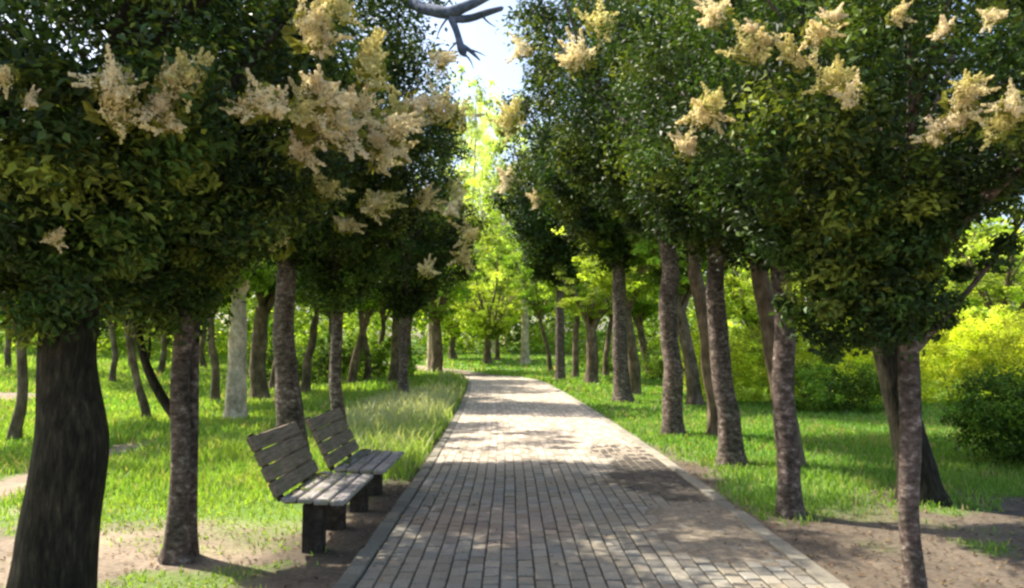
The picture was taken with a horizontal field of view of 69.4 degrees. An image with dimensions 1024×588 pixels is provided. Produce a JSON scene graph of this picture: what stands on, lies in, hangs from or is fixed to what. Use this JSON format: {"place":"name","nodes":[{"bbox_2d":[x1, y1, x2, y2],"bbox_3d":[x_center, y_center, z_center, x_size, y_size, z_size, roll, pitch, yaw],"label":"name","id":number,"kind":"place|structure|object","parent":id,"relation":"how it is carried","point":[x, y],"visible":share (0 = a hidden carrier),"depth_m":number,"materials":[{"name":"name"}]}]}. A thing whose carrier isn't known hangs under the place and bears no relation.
{"place":"outdoors","nodes":[
{"label":"outdoors","id":0,"kind":"place"},
{"bbox_2d":[0,333,1023,587],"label":"grass","id":1,"kind":"structure","parent":0,"point":[382,413],"depth_m":11.38,"materials":[{"name":"green plant"}]},
{"bbox_2d":[0,321,1023,587],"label":"ground","id":2,"kind":"structure","parent":0,"point":[820,551],"depth_m":5.78,"materials":[{"name":"soil"}]},
{"bbox_2d":[4,330,12,368],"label":"woodland tree","id":3,"kind":"object","parent":2,"relation":"on","point":[7,354],"visible":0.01,"depth_m":26.87,"materials":[{"name":"brown plant"}]},
{"bbox_2d":[0,265,29,440],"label":"woodland tree","id":4,"kind":"object","parent":2,"relation":"on","point":[15,429],"visible":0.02,"depth_m":11.47,"materials":[{"name":"brown plant"}]},
{"bbox_2d":[102,319,118,381],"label":"woodland tree","id":5,"kind":"object","parent":2,"relation":"on","point":[113,368],"visible":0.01,"depth_m":23.87,"materials":[{"name":"brown plant"}]},
{"bbox_2d":[100,301,151,420],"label":"woodland tree","id":6,"kind":"object","parent":2,"relation":"on","point":[141,395],"visible":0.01,"depth_m":14.37,"materials":[{"name":"brown plant"}]},
{"bbox_2d":[128,321,135,365],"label":"woodland tree","id":7,"kind":"object","parent":2,"relation":"on","point":[134,340],"depth_m":32.88,"materials":[{"name":"brown plant"}]},
{"bbox_2d":[157,334,166,373],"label":"woodland tree","id":8,"kind":"object","parent":2,"relation":"on","point":[162,364],"depth_m":28.82,"materials":[{"name":"brown plant"}]},
{"bbox_2d":[0,0,389,587],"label":"flowering tree","id":9,"kind":"object","parent":2,"relation":"on","point":[109,150],"visible":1,"depth_m":3.67,"materials":[{"name":"green plant"}]},
{"bbox_2d":[0,0,425,564],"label":"flowering tree","id":10,"kind":"object","parent":2,"relation":"on","point":[180,316],"visible":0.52,"depth_m":5.23,"materials":[{"name":"green plant"}]},
{"bbox_2d":[199,295,230,367],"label":"woodland tree","id":11,"kind":"object","parent":2,"relation":"on","point":[202,360],"depth_m":34.79,"materials":[{"name":"brown plant"}]},
{"bbox_2d":[207,266,276,401],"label":"woodland tree","id":12,"kind":"object","parent":2,"relation":"on","point":[215,378],"visible":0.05,"depth_m":18.87,"materials":[{"name":"brown plant"}]},
{"bbox_2d":[268,304,274,389],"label":"woodland tree","id":13,"kind":"object","parent":2,"relation":"on","point":[271,384],"depth_m":23.74,"materials":[{"name":"brown plant"}]},
{"bbox_2d":[221,176,328,422],"bbox_3d":[-5.308,-1.479,14.854,4.888,8.360,4.665,0,-4,0],"label":"woodland tree","id":14,"kind":"object","parent":2,"relation":"on","point":[236,394],"visible":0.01,"depth_m":14.72,"materials":[{"name":"grey plant"}]},
{"bbox_2d":[248,256,318,401],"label":"woodland tree","id":15,"kind":"object","parent":2,"relation":"on","point":[259,388],"visible":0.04,"depth_m":20.29,"materials":[{"name":"brown plant"}]},
{"bbox_2d":[247,338,342,383],"bbox_3d":[-7.866,2.515,27.065,3.330,1.935,2.116,0,-4,0],"label":"bush","id":16,"kind":"object","parent":2,"relation":"on","point":[323,355],"visible":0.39,"depth_m":26.89,"materials":[{"name":"green plant"}]},
{"bbox_2d":[147,0,465,484],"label":"flowering tree","id":17,"kind":"object","parent":2,"relation":"on","point":[351,226],"visible":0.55,"depth_m":8.19,"materials":[{"name":"green plant"}]},
{"bbox_2d":[246,421,372,552],"bbox_3d":[-1.584,1.512,5.867,0.758,0.890,1.130,0,-4,0],"label":"park bench","id":18,"kind":"object","parent":2,"relation":"on","point":[324,501],"visible":0.89,"depth_m":5.63,"materials":[{"name":"grey wood"}]},
{"bbox_2d":[290,471,342,494],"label":"fallen leaves","id":19,"kind":"object","parent":18,"relation":"on","point":[317,474],"visible":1,"depth_m":5.88,"materials":[{"name":"brown plant"}]},
{"bbox_2d":[266,329,377,380],"bbox_3d":[-7.674,2.542,29.995,4.572,2.278,2.143,1,-4,-10],"label":"bush","id":20,"kind":"object","parent":2,"relation":"on","point":[347,360],"visible":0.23,"depth_m":29.91,"materials":[{"name":"green plant"}]},
{"bbox_2d":[295,301,349,376],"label":"woodland tree","id":21,"kind":"object","parent":2,"relation":"on","point":[330,322],"depth_m":30.84,"materials":[{"name":"brown plant"}]},
{"bbox_2d":[295,259,368,391],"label":"woodland tree","id":22,"kind":"object","parent":2,"relation":"on","point":[306,366],"visible":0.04,"depth_m":22.83,"materials":[{"name":"brown plant"}]},
{"bbox_2d":[305,408,403,511],"bbox_3d":[-1.524,1.608,7.225,0.758,0.890,1.211,0,-4,0],"label":"park bench","id":23,"kind":"object","parent":2,"relation":"on","point":[378,464],"visible":0.91,"depth_m":7.02,"materials":[{"name":"grey wood"}]},
{"bbox_2d":[339,448,375,464],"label":"fallen leaves","id":24,"kind":"object","parent":23,"relation":"on","point":[345,461],"visible":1,"depth_m":7.21,"materials":[{"name":"brown plant"}]},
{"bbox_2d":[356,295,376,380],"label":"woodland tree","id":25,"kind":"object","parent":2,"relation":"on","point":[367,369],"visible":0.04,"depth_m":29.81,"materials":[{"name":"brown plant"}]},
{"bbox_2d":[347,265,399,382],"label":"woodland tree","id":26,"kind":"object","parent":2,"relation":"on","point":[370,308],"visible":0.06,"depth_m":26.80,"materials":[{"name":"brown plant"}]},
{"bbox_2d":[264,0,503,448],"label":"flowering tree","id":27,"kind":"object","parent":2,"relation":"on","point":[347,278],"visible":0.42,"depth_m":9.65,"materials":[{"name":"green plant"}]},
{"bbox_2d":[341,335,427,376],"bbox_3d":[-5.918,2.795,32.050,4.596,2.068,2.146,0,-4,0],"label":"bush","id":28,"kind":"object","parent":2,"relation":"on","point":[381,359],"visible":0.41,"depth_m":31.89,"materials":[{"name":"green plant"}]},
{"bbox_2d":[378,303,390,374],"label":"woodland tree","id":29,"kind":"object","parent":2,"relation":"on","point":[383,315],"visible":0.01,"depth_m":33.87,"materials":[{"name":"brown plant"}]},
{"bbox_2d":[333,380,470,587],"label":"kerb","id":30,"kind":"structure","parent":2,"relation":"on","point":[356,569],"depth_m":6.26,"materials":[{"name":"grey concrete"}]},
{"bbox_2d":[388,187,437,384],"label":"woodland tree","id":31,"kind":"object","parent":2,"relation":"on","point":[394,368],"visible":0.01,"depth_m":27.28,"materials":[{"name":"brown plant"}]},
{"bbox_2d":[354,64,499,394],"bbox_3d":[-2.675,-1.541,20.070,4.470,9.128,4.367,-1,-4,14],"label":"flowering tree","id":32,"kind":"object","parent":2,"relation":"on","point":[432,243],"visible":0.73,"depth_m":19.32,"materials":[{"name":"green plant"}]},
{"bbox_2d":[407,204,462,376],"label":"woodland tree","id":33,"kind":"object","parent":2,"relation":"on","point":[409,335],"visible":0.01,"depth_m":32.83,"materials":[{"name":"brown plant"}]},
{"bbox_2d":[425,213,465,370],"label":"woodland tree","id":34,"kind":"object","parent":2,"relation":"on","point":[429,350],"depth_m":42.73,"materials":[{"name":"brown plant"}]},
{"bbox_2d":[420,253,492,358],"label":"woodland tree","id":35,"kind":"object","parent":2,"relation":"on","point":[450,327],"visible":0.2,"depth_m":55.52,"materials":[{"name":"green plant"}]},
{"bbox_2d":[419,203,498,371],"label":"woodland tree","id":36,"kind":"object","parent":2,"relation":"on","point":[434,312],"visible":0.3,"depth_m":39.68,"materials":[{"name":"green plant"}]},
{"bbox_2d":[418,64,516,350],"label":"woodland tree","id":37,"kind":"object","parent":2,"relation":"on","point":[476,134],"visible":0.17,"depth_m":71.89,"materials":[{"name":"green plant"}]},
{"bbox_2d":[450,79,529,340],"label":"woodland tree","id":38,"kind":"object","parent":2,"relation":"on","point":[484,124],"visible":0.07,"depth_m":88.86,"materials":[{"name":"green plant"}]},
{"bbox_2d":[460,169,520,352],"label":"woodland tree","id":39,"kind":"object","parent":2,"relation":"on","point":[496,232],"visible":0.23,"depth_m":65.40,"materials":[{"name":"green plant"}]},
{"bbox_2d":[447,234,534,363],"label":"woodland tree","id":40,"kind":"object","parent":2,"relation":"on","point":[483,325],"visible":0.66,"depth_m":49.34,"materials":[{"name":"green plant"}]},
{"bbox_2d":[463,255,528,360],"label":"woodland tree","id":41,"kind":"object","parent":2,"relation":"on","point":[516,316],"visible":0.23,"depth_m":52.66,"materials":[{"name":"green plant"}]},
{"bbox_2d":[460,93,541,346],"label":"woodland tree","id":42,"kind":"object","parent":2,"relation":"on","point":[482,154],"visible":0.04,"depth_m":80.65,"materials":[{"name":"green plant"}]},
{"bbox_2d":[483,206,533,363],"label":"woodland tree","id":43,"kind":"object","parent":2,"relation":"on","point":[524,358],"visible":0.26,"depth_m":49.71,"materials":[{"name":"green plant"}]},
{"bbox_2d":[0,216,1023,371],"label":"wood","id":44,"kind":"object","parent":2,"relation":"on","point":[351,323],"visible":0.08,"depth_m":63.00,"materials":[{"name":"green plant"}]},
{"bbox_2d":[0,438,1023,587],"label":"fallen leaves","id":45,"kind":"object","parent":2,"relation":"on","point":[381,579],"visible":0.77,"depth_m":5.67,"materials":[{"name":"brown plant"}]},
{"bbox_2d":[503,241,555,370],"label":"woodland tree","id":46,"kind":"object","parent":2,"relation":"on","point":[540,306],"visible":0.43,"depth_m":41.80,"materials":[{"name":"green plant"}]},
{"bbox_2d":[485,118,598,380],"bbox_3d":[1.827,-1.913,32.235,6.020,11.569,6.236,0,-4,0],"label":"flowering tree","id":47,"kind":"object","parent":2,"relation":"on","point":[549,255],"visible":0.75,"depth_m":31.33,"materials":[{"name":"green plant"}]},
{"bbox_2d":[483,0,656,402],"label":"flowering tree","id":48,"kind":"object","parent":2,"relation":"on","point":[580,217],"visible":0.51,"depth_m":19.71,"materials":[{"name":"green plant"}]},
{"bbox_2d":[512,227,628,377],"bbox_3d":[2.747,-0.404,34.205,5.551,8.923,4.997,0,-4,0],"label":"woodland tree","id":49,"kind":"object","parent":2,"relation":"on","point":[575,337],"visible":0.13,"depth_m":33.78,"materials":[{"name":"green plant"}]},
{"bbox_2d":[554,262,626,383],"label":"woodland tree","id":50,"kind":"object","parent":2,"relation":"on","point":[591,317],"visible":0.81,"depth_m":28.72,"materials":[{"name":"green plant"}]},
{"bbox_2d":[570,347,656,370],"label":"bush","id":51,"kind":"object","parent":2,"relation":"on","point":[582,357],"visible":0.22,"depth_m":41.65,"materials":[{"name":"green plant"}]},
{"bbox_2d":[578,266,652,375],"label":"woodland tree","id":52,"kind":"object","parent":2,"relation":"on","point":[606,352],"visible":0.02,"depth_m":35.81,"materials":[{"name":"brown plant"}]},
{"bbox_2d":[551,226,681,394],"bbox_3d":[3.642,-0.561,23.021,4.173,7.667,4.135,2,-5,-27],"label":"woodland tree","id":53,"kind":"object","parent":2,"relation":"on","point":[603,279],"visible":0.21,"depth_m":22.78,"materials":[{"name":"green plant"}]},
{"bbox_2d":[587,45,717,436],"bbox_3d":[3.431,-1.167,12.506,4.358,7.328,3.852,0,-4,0],"label":"shade tree","id":54,"kind":"object","parent":2,"relation":"on","point":[697,284],"visible":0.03,"depth_m":12.40,"materials":[{"name":"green plant"}]},
{"bbox_2d":[495,0,812,435],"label":"flowering tree","id":55,"kind":"object","parent":2,"relation":"on","point":[579,57],"visible":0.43,"depth_m":12.47,"materials":[{"name":"green plant"}]},
{"bbox_2d":[629,248,685,374],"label":"woodland tree","id":56,"kind":"object","parent":2,"relation":"on","point":[645,309],"visible":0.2,"depth_m":36.74,"materials":[{"name":"brown plant"}]},
{"bbox_2d":[596,213,739,405],"bbox_3d":[4.511,-0.966,18.920,4.892,7.894,4.664,0,-4,0],"label":"woodland tree","id":57,"kind":"object","parent":2,"relation":"on","point":[647,247],"visible":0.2,"depth_m":18.83,"materials":[{"name":"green plant"}]},
{"bbox_2d":[639,344,699,379],"bbox_3d":[7.219,3.038,32.992,3.374,1.706,1.879,0,-4,0],"label":"bush","id":58,"kind":"object","parent":2,"relation":"on","point":[653,367],"visible":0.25,"depth_m":32.73,"materials":[{"name":"green plant"}]},
{"bbox_2d":[515,376,849,587],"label":"kerb","id":59,"kind":"structure","parent":2,"relation":"on","point":[824,578],"depth_m":6.30,"materials":[{"name":"grey concrete"}]},
{"bbox_2d":[588,0,831,467],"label":"flowering tree","id":60,"kind":"object","parent":2,"relation":"on","point":[730,449],"visible":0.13,"depth_m":9.36,"materials":[{"name":"green plant"}]},
{"bbox_2d":[682,339,768,386],"bbox_3d":[7.950,2.489,26.409,4.416,1.890,2.229,0,-4,0],"label":"bush","id":61,"kind":"object","parent":2,"relation":"on","point":[740,362],"visible":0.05,"depth_m":26.29,"materials":[{"name":"green plant"}]},
{"bbox_2d":[631,2,868,467],"bbox_3d":[3.319,-0.856,9.364,3.500,6.268,3.780,0,-4,0],"label":"shade tree","id":62,"kind":"object","parent":2,"relation":"on","point":[762,290],"visible":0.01,"depth_m":9.24,"materials":[{"name":"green plant"}]},
{"bbox_2d":[702,254,804,376],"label":"woodland tree","id":63,"kind":"object","parent":2,"relation":"on","point":[748,316],"visible":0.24,"depth_m":29.40,"materials":[{"name":"green plant"}]},
{"bbox_2d":[593,0,970,519],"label":"flowering tree","id":64,"kind":"object","parent":2,"relation":"on","point":[789,500],"visible":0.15,"depth_m":6.63,"materials":[{"name":"green plant"}]},
{"bbox_2d":[741,270,851,354],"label":"woodland tree","id":65,"kind":"object","parent":2,"relation":"on","point":[748,273],"visible":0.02,"depth_m":35.27,"materials":[{"name":"green plant"}]},
{"bbox_2d":[588,0,1023,587],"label":"flowering tree","id":66,"kind":"object","parent":2,"relation":"on","point":[854,236],"visible":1,"depth_m":4.14,"materials":[{"name":"green plant"}]},
{"bbox_2d":[769,358,884,413],"bbox_3d":[7.626,2.114,16.948,3.516,1.295,2.084,0,-4,0],"label":"bush","id":67,"kind":"object","parent":2,"relation":"on","point":[820,392],"visible":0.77,"depth_m":16.68,"materials":[{"name":"green plant"}]},
{"bbox_2d":[678,302,1023,403],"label":"hedge","id":68,"kind":"object","parent":2,"relation":"on","point":[967,363],"visible":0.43,"depth_m":19.15,"materials":[{"name":"green plant"}]},
{"bbox_2d":[711,0,1023,506],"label":"shade tree","id":69,"kind":"object","parent":2,"relation":"on","point":[932,488],"visible":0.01,"depth_m":7.13,"materials":[{"name":"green plant"}]},
{"bbox_2d":[924,219,1023,370],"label":"woodland tree","id":70,"kind":"object","parent":2,"relation":"on","point":[979,236],"visible":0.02,"depth_m":33.18,"materials":[{"name":"green plant"}]},
{"bbox_2d":[931,203,1023,367],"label":"woodland tree","id":71,"kind":"object","parent":2,"relation":"on","point":[1009,292],"visible":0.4,"depth_m":29.42,"materials":[{"name":"green plant"}]},
{"bbox_2d":[934,360,1023,466],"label":"bush","id":72,"kind":"object","parent":2,"relation":"on","point":[1003,417],"visible":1,"depth_m":9.39,"materials":[{"name":"green plant"}]},
{"bbox_2d":[2,0,1023,341],"label":"sky","id":73,"kind":"structure","parent":0,"point":[478,35],"materials":[{"name":"white"}]},
{"bbox_2d":[354,376,823,587],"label":"path","id":74,"kind":"structure","parent":0,"point":[525,568],"depth_m":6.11,"materials":[{"name":"stone"}]}
]}

